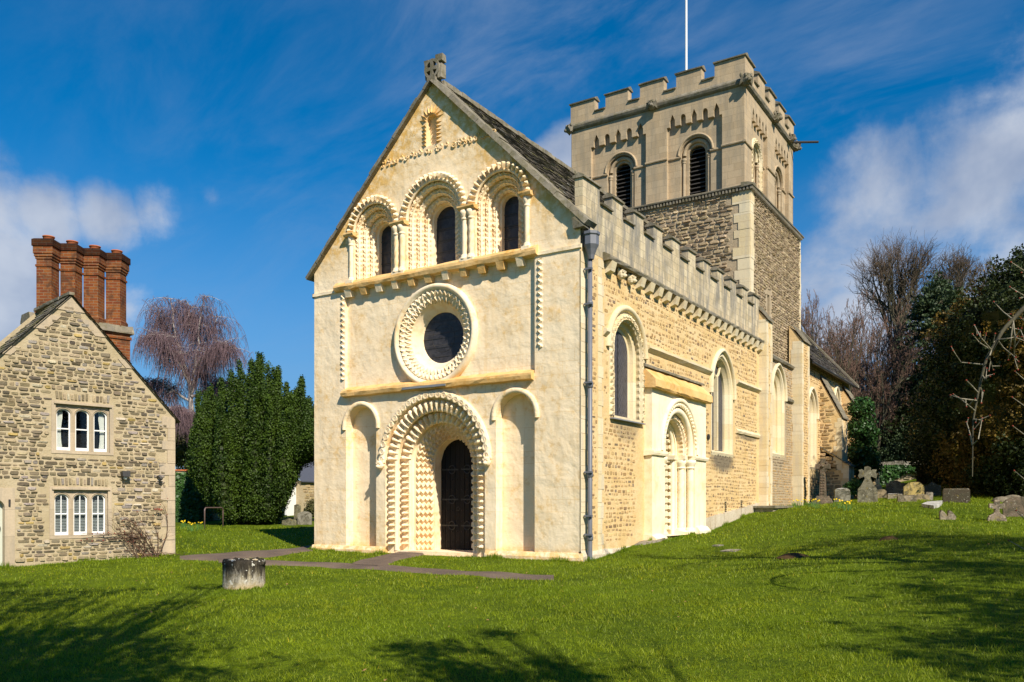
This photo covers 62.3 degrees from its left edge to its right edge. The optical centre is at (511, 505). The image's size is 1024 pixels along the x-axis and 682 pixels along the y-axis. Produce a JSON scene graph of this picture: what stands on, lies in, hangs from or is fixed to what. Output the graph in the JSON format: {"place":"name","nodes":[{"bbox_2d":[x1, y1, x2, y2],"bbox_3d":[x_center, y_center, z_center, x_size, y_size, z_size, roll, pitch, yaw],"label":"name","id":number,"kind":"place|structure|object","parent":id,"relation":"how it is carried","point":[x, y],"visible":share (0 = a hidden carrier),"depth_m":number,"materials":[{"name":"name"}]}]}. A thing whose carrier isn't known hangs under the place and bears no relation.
{"place":"outdoors","nodes":[
{"label":"outdoors","id":0,"kind":"place"},
{"bbox_2d":[180,545,312,560],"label":"path","id":1,"kind":"structure","parent":0,"point":[248,554],"depth_m":21.29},
{"bbox_2d":[219,559,553,579],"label":"path","id":2,"kind":"structure","parent":0,"point":[491,574],"depth_m":18.03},
{"bbox_2d":[352,552,423,565],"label":"path","id":3,"kind":"structure","parent":0,"point":[386,559],"depth_m":20.38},
{"bbox_2d":[0,479,1023,681],"bbox_3d":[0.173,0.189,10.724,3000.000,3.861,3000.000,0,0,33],"label":"ground","id":4,"kind":"structure","parent":0,"point":[668,642],"depth_m":10.92,"materials":[{"name":"green plant"}]},
{"bbox_2d":[0,235,180,566],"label":"cottage","id":5,"kind":"structure","parent":4,"relation":"on","point":[89,420],"depth_m":20.10,"materials":[{"name":"stone"}]},
{"bbox_2d":[0,503,1,565],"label":"door","id":6,"kind":"structure","parent":5,"relation":"in","point":[0,503],"depth_m":18.82,"materials":[{"name":"white paint"}]},
{"bbox_2d":[49,487,111,538],"bbox_3d":[-10.310,0.170,20.085,0.670,1.200,1.380,0,0,44],"label":"window","id":7,"kind":"structure","parent":5,"relation":"in","point":[73,511],"depth_m":20.03,"materials":[{"name":"wood"}]},
{"bbox_2d":[51,400,113,455],"bbox_3d":[-10.282,-1.805,20.114,0.670,1.210,1.380,0,0,44],"label":"window","id":8,"kind":"structure","parent":5,"relation":"in","point":[76,427],"depth_m":20.12,"materials":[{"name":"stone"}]},
{"bbox_2d":[81,494,180,558],"bbox_3d":[-9.116,0.697,20.656,0.341,1.969,2.570,0,0,42],"label":"climbing rose","id":9,"kind":"object","parent":4,"relation":"on","point":[128,537],"visible":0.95,"depth_m":20.67,"materials":[{"name":"brown plant"}]},
{"bbox_2d":[175,424,189,469],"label":"hedge","id":10,"kind":"object","parent":4,"relation":"on","point":[181,447],"visible":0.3,"depth_m":49.35,"materials":[{"name":"green plant"}]},
{"bbox_2d":[130,294,253,444],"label":"birch tree","id":11,"kind":"object","parent":4,"relation":"on","point":[201,356],"visible":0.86,"depth_m":47.58,"materials":[{"name":"brown plant"}]},
{"bbox_2d":[175,469,220,521],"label":"garden wall","id":12,"kind":"structure","parent":4,"relation":"on","point":[190,504],"depth_m":38.76,"materials":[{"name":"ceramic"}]},
{"bbox_2d":[204,507,223,528],"bbox_3d":[-11.402,0.527,32.434,0.052,0.928,1.558,0,0,7],"label":"hoop rail","id":13,"kind":"object","parent":4,"relation":"on","point":[222,515],"visible":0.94,"depth_m":32.96,"materials":[{"name":"metal"}]},
{"bbox_2d":[222,557,265,589],"bbox_3d":[-4.834,1.302,15.313,0.767,0.705,0.765,0,0,33],"label":"stone stump","id":14,"kind":"object","parent":4,"relation":"on","point":[243,573],"visible":0.88,"depth_m":15.00,"materials":[{"name":"grey stone"}]},
{"bbox_2d":[183,351,313,524],"bbox_3d":[-10.601,-2.849,36.406,6.975,7.675,4.089,0,0,1],"label":"yew tree","id":15,"kind":"object","parent":4,"relation":"on","point":[250,453],"visible":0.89,"depth_m":35.20,"materials":[{"name":"green plant"}]},
{"bbox_2d":[282,519,296,524],"bbox_3d":[-9.240,0.781,35.137,0.666,0.470,0.117,0,0,23],"label":"headstone","id":16,"kind":"object","parent":4,"relation":"on","point":[289,522],"visible":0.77,"depth_m":35.06,"materials":[{"name":"grey stone"}]},
{"bbox_2d":[285,479,298,515],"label":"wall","id":17,"kind":"structure","parent":4,"relation":"on","point":[289,511],"depth_m":43.81,"materials":[{"name":"paint"}]},
{"bbox_2d":[294,504,300,523],"bbox_3d":[-9.036,0.479,35.676,0.300,1.050,0.123,0,0,25],"label":"headstone","id":18,"kind":"object","parent":4,"relation":"on","point":[297,508],"visible":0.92,"depth_m":35.63,"materials":[{"name":"grey stone"}]},
{"bbox_2d":[282,462,313,514],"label":"outhouse","id":19,"kind":"structure","parent":4,"relation":"on","point":[305,489],"depth_m":44.42,"materials":[{"name":"stone"}]},
{"bbox_2d":[297,511,311,524],"bbox_3d":[-8.649,0.627,35.383,0.615,0.757,0.141,0,0,10],"label":"headstone","id":20,"kind":"object","parent":4,"relation":"on","point":[304,517],"visible":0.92,"depth_m":35.33,"materials":[{"name":"grey stone"}]},
{"bbox_2d":[304,500,313,516],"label":"shrub","id":21,"kind":"object","parent":4,"relation":"on","point":[309,507],"visible":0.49,"depth_m":41.76,"materials":[{"name":"green plant"}]},
{"bbox_2d":[305,53,879,561],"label":"church","id":22,"kind":"structure","parent":4,"relation":"on","point":[601,345],"depth_m":22.63,"materials":[{"name":"stone"}]},
{"bbox_2d":[347,195,398,279],"bbox_3d":[-3.573,-7.210,22.970,1.798,2.200,0.863,0,0,33],"label":"arched window","id":23,"kind":"structure","parent":22,"relation":"in","point":[375,240],"depth_m":23.18,"materials":[{"name":"stone"}]},
{"bbox_2d":[399,171,466,269],"bbox_3d":[-1.866,-7.305,21.871,2.138,2.389,0.863,0,0,33],"label":"arched window","id":24,"kind":"structure","parent":22,"relation":"in","point":[434,217],"depth_m":22.13,"materials":[{"name":"stone"}]},
{"bbox_2d":[376,390,491,556],"bbox_3d":[-1.723,-0.720,22.095,3.674,4.420,1.532,0,0,33],"label":"west doorway","id":25,"kind":"structure","parent":22,"relation":"in","point":[436,484],"depth_m":22.47,"materials":[{"name":"stone"}]},
{"bbox_2d":[394,283,477,382],"bbox_3d":[-1.899,-4.350,21.820,2.660,2.660,0.505,0,0,33],"label":"round window","id":26,"kind":"structure","parent":22,"relation":"in","point":[440,333],"depth_m":21.95,"materials":[{"name":"stone"}]},
{"bbox_2d":[467,161,530,255],"bbox_3d":[-0.159,-7.210,20.773,1.798,2.200,0.861,0,0,33],"label":"arched window","id":27,"kind":"structure","parent":22,"relation":"in","point":[500,206],"depth_m":20.97,"materials":[{"name":"stone"}]},
{"bbox_2d":[606,305,647,424],"bbox_3d":[2.694,-3.572,21.565,0.700,2.925,2.370,0,0,33],"label":"round headed window","id":28,"kind":"structure","parent":22,"relation":"in","point":[626,364],"depth_m":21.87,"materials":[{"name":"stone"}]},
{"bbox_2d":[643,363,712,539],"bbox_3d":[4.375,-1.229,24.194,1.281,5.075,4.400,0,0,33],"label":"south doorway","id":29,"kind":"structure","parent":22,"relation":"in","point":[674,452],"depth_m":24.48,"materials":[{"name":"stone"}]},
{"bbox_2d":[685,0,686,69],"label":"flagpole","id":30,"kind":"object","parent":22,"relation":"on","point":[685,34],"visible":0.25,"depth_m":36.31,"materials":[{"name":"white metal"}]},
{"bbox_2d":[709,348,736,457],"bbox_3d":[6.694,-3.340,27.601,0.530,3.499,2.400,0,0,33],"label":"pointed window","id":31,"kind":"structure","parent":22,"relation":"in","point":[722,387],"depth_m":28.10,"materials":[{"name":"stone"}]},
{"bbox_2d":[772,363,787,457],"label":"blocked window","id":32,"kind":"structure","parent":22,"relation":"in","point":[780,394],"depth_m":34.02,"materials":[{"name":"stone"}]},
{"bbox_2d":[810,387,818,469],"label":"blocked window","id":33,"kind":"structure","parent":22,"relation":"in","point":[814,405],"depth_m":38.58,"materials":[{"name":"stone"}]},
{"bbox_2d":[834,385,841,405],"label":"blocked window","id":34,"kind":"structure","parent":22,"relation":"in","point":[837,392],"depth_m":42.31,"materials":[{"name":"stone"}]},
{"bbox_2d":[634,538,664,544],"bbox_3d":[3.478,1.000,22.072,1.495,0.280,0.449,0,0,-43],"label":"kerb stone","id":35,"kind":"object","parent":4,"relation":"on","point":[642,542],"visible":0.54,"depth_m":21.93,"materials":[{"name":"beige stone"}]},
{"bbox_2d":[720,549,740,551],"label":"ledger slab","id":36,"kind":"structure","parent":4,"relation":"on","point":[728,550],"depth_m":19.92,"materials":[{"name":"grey stone"}]},
{"bbox_2d":[753,506,792,512],"bbox_3d":[9.487,0.353,30.881,0.860,0.692,2.431,0,0,33],"label":"chest tomb","id":37,"kind":"object","parent":4,"relation":"on","point":[760,509],"visible":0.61,"depth_m":29.97,"materials":[{"name":"stone"}]},
{"bbox_2d":[776,553,807,558],"bbox_3d":[5.599,0.998,16.797,0.788,0.129,0.599,0,0,33],"label":"molehill","id":38,"kind":"object","parent":4,"relation":"on","point":[790,555],"visible":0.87,"depth_m":16.68,"materials":[{"name":"brown soil"}]},
{"bbox_2d":[812,459,832,504],"bbox_3d":[12.642,-0.929,34.474,0.767,1.939,0.614,0,0,27],"label":"celtic cross","id":39,"kind":"object","parent":4,"relation":"on","point":[821,466],"visible":0.99,"depth_m":34.37,"materials":[{"name":"stone"}]},
{"bbox_2d":[801,290,872,395],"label":"bare tree","id":40,"kind":"object","parent":4,"relation":"on","point":[812,333],"visible":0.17,"depth_m":48.87,"materials":[{"name":"brown plant"}]},
{"bbox_2d":[834,488,850,501],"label":"tomb block","id":41,"kind":"structure","parent":4,"relation":"on","point":[843,494],"depth_m":35.01,"materials":[{"name":"grey stone"}]},
{"bbox_2d":[805,289,881,414],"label":"bare tree","id":42,"kind":"object","parent":4,"relation":"on","point":[839,352],"visible":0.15,"depth_m":52.91,"materials":[{"name":"brown plant"}]},
{"bbox_2d":[842,478,862,496],"bbox_3d":[14.347,-0.749,35.547,0.890,0.832,0.875,0,0,33],"label":"box bush","id":43,"kind":"object","parent":4,"relation":"on","point":[852,485],"visible":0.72,"depth_m":35.32,"materials":[{"name":"green plant"}]},
{"bbox_2d":[822,328,883,405],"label":"bare tree","id":44,"kind":"object","parent":4,"relation":"on","point":[857,362],"visible":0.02,"depth_m":56.51,"materials":[{"name":"brown plant"}]},
{"bbox_2d":[845,395,882,483],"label":"ivy bush","id":45,"kind":"object","parent":4,"relation":"on","point":[863,433],"visible":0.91,"depth_m":40.63,"materials":[{"name":"green plant"}]},
{"bbox_2d":[857,466,877,501],"bbox_3d":[13.080,-0.731,31.184,0.694,1.425,0.220,0,0,21],"label":"cross headstone","id":46,"kind":"object","parent":4,"relation":"on","point":[867,489],"visible":0.94,"depth_m":31.08,"materials":[{"name":"grey stone"}]},
{"bbox_2d":[818,294,937,449],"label":"bare tree","id":47,"kind":"object","parent":4,"relation":"on","point":[879,387],"visible":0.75,"depth_m":49.49,"materials":[{"name":"brown plant"}]},
{"bbox_2d":[874,484,881,490],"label":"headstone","id":48,"kind":"object","parent":4,"relation":"on","point":[879,486],"visible":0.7,"depth_m":34.58,"materials":[{"name":"black stone"}]},
{"bbox_2d":[841,336,917,415],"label":"bare tree","id":49,"kind":"object","parent":4,"relation":"on","point":[870,373],"visible":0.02,"depth_m":55.89,"materials":[{"name":"brown plant"}]},
{"bbox_2d":[877,489,886,497],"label":"headstone","id":50,"kind":"object","parent":4,"relation":"on","point":[882,493],"visible":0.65,"depth_m":34.13,"materials":[{"name":"beige stone"}]},
{"bbox_2d":[836,302,934,425],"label":"bare tree","id":51,"kind":"object","parent":4,"relation":"on","point":[876,328],"visible":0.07,"depth_m":56.62,"materials":[{"name":"brown plant"}]},
{"bbox_2d":[879,536,899,540],"bbox_3d":[8.191,0.719,18.372,0.532,0.129,0.410,0,0,33],"label":"molehill","id":52,"kind":"object","parent":4,"relation":"on","point":[887,537],"visible":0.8,"depth_m":18.29,"materials":[{"name":"brown soil"}]},
{"bbox_2d":[886,480,904,493],"bbox_3d":[16.074,-0.672,35.543,0.744,0.754,0.113,0,0,23],"label":"headstone","id":53,"kind":"object","parent":4,"relation":"on","point":[894,487],"visible":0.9,"depth_m":35.51,"materials":[{"name":"black stone"}]},
{"bbox_2d":[887,493,903,498],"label":"grave slab","id":54,"kind":"structure","parent":4,"relation":"on","point":[892,496],"depth_m":33.33,"materials":[{"name":"beige stone"}]},
{"bbox_2d":[880,461,916,485],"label":"churchyard wall","id":55,"kind":"structure","parent":4,"relation":"on","point":[900,471],"depth_m":44.96,"materials":[{"name":"plant"}]},
{"bbox_2d":[875,311,927,384],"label":"bare tree","id":56,"kind":"object","parent":4,"relation":"on","point":[899,350],"visible":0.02,"depth_m":57.32,"materials":[{"name":"brown plant"}]},
{"bbox_2d":[842,226,967,371],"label":"bare tree","id":57,"kind":"object","parent":4,"relation":"on","point":[886,275],"visible":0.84,"depth_m":61.13,"materials":[{"name":"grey plant"}]},
{"bbox_2d":[897,495,916,501],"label":"plinth","id":58,"kind":"structure","parent":4,"relation":"on","point":[902,498],"depth_m":29.70,"materials":[{"name":"grey stone"}]},
{"bbox_2d":[873,367,944,461],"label":"dark conifer","id":59,"kind":"object","parent":4,"relation":"on","point":[892,450],"visible":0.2,"depth_m":49.07,"materials":[{"name":"green plant"}]},
{"bbox_2d":[903,482,923,494],"bbox_3d":[15.691,-0.527,33.105,0.734,0.790,0.127,0,0,16],"label":"headstone","id":60,"kind":"object","parent":4,"relation":"on","point":[913,488],"visible":0.73,"depth_m":33.06,"materials":[{"name":"beige stone"}]},
{"bbox_2d":[916,494,929,500],"bbox_3d":[14.984,-0.201,30.969,0.488,0.451,0.114,0,0,17],"label":"headstone","id":61,"kind":"object","parent":4,"relation":"on","point":[922,496],"visible":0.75,"depth_m":30.91,"materials":[{"name":"beige stone"}]},
{"bbox_2d":[916,467,936,484],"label":"bush","id":62,"kind":"object","parent":4,"relation":"on","point":[919,480],"visible":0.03,"depth_m":41.21,"materials":[{"name":"green plant"}]},
{"bbox_2d":[926,492,932,500],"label":"headstone","id":63,"kind":"object","parent":4,"relation":"on","point":[930,494],"visible":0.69,"depth_m":30.93,"materials":[{"name":"grey stone"}]},
{"bbox_2d":[894,269,966,406],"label":"cedar tree","id":64,"kind":"object","parent":4,"relation":"on","point":[939,295],"visible":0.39,"depth_m":48.20,"materials":[{"name":"green plant"}]},
{"bbox_2d":[924,482,940,495],"bbox_3d":[16.703,-0.562,33.656,0.611,0.753,0.134,0,0,19],"label":"headstone","id":65,"kind":"object","parent":4,"relation":"on","point":[934,488],"visible":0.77,"depth_m":33.59,"materials":[{"name":"black stone"}]},
{"bbox_2d":[922,500,942,508],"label":"ledger slab","id":66,"kind":"structure","parent":4,"relation":"on","point":[932,504],"depth_m":26.67,"materials":[{"name":"white stone"}]},
{"bbox_2d":[939,510,947,519],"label":"broken kerb","id":67,"kind":"structure","parent":4,"relation":"on","point":[943,515],"depth_m":22.54,"materials":[{"name":"grey stone"}]},
{"bbox_2d":[947,510,955,519],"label":"broken kerb","id":68,"kind":"structure","parent":4,"relation":"on","point":[951,515],"depth_m":22.57,"materials":[{"name":"grey stone"}]},
{"bbox_2d":[942,488,969,502],"bbox_3d":[15.150,-0.279,28.934,0.832,0.631,0.714,0,0,24],"label":"chest tomb","id":69,"kind":"object","parent":4,"relation":"on","point":[958,495],"visible":0.87,"depth_m":28.62,"materials":[{"name":"grey stone"}]},
{"bbox_2d":[928,239,984,295],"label":"bare tree","id":70,"kind":"object","parent":4,"relation":"on","point":[964,266],"visible":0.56,"depth_m":75.18,"materials":[{"name":"grey plant"}]},
{"bbox_2d":[902,243,1023,496],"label":"yew tree","id":71,"kind":"object","parent":4,"relation":"on","point":[941,443],"visible":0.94,"depth_m":31.95,"materials":[{"name":"green plant"}]},
{"bbox_2d":[965,256,1007,297],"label":"bare tree","id":72,"kind":"object","parent":4,"relation":"on","point":[985,267],"visible":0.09,"depth_m":78.02,"materials":[{"name":"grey plant"}]},
{"bbox_2d":[950,261,1023,548],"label":"ash tree","id":73,"kind":"object","parent":4,"relation":"on","point":[1020,311],"visible":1,"depth_m":9.99,"materials":[{"name":"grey plant"}]},
{"bbox_2d":[987,500,1006,520],"bbox_3d":[12.986,0.166,22.709,0.452,0.625,0.128,0,0,16],"label":"cross","id":74,"kind":"object","parent":4,"relation":"on","point":[996,514],"visible":0.94,"depth_m":22.65,"materials":[{"name":"grey stone"}]},
{"bbox_2d":[991,496,1007,501],"bbox_3d":[17.154,-0.104,29.638,0.702,0.420,0.528,0,0,33],"label":"boulder","id":75,"kind":"object","parent":4,"relation":"on","point":[1002,499],"visible":0.38,"depth_m":29.50,"materials":[{"name":"beige stone"}]},
{"bbox_2d":[1002,496,1023,516],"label":"headstone","id":76,"kind":"object","parent":4,"relation":"on","point":[1012,504],"visible":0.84,"depth_m":23.51,"materials":[{"name":"grey stone"}]},
{"bbox_2d":[1005,495,1020,497],"bbox_3d":[17.872,-0.142,30.205,0.792,0.480,0.638,0,0,33],"label":"boulder","id":77,"kind":"object","parent":4,"relation":"on","point":[1009,496],"visible":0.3,"depth_m":30.07,"materials":[{"name":"grey stone"}]},
{"bbox_2d":[0,0,1023,480],"label":"sky","id":78,"kind":"structure","parent":0,"point":[220,146],"materials":[{"name":"blue"}]}
]}

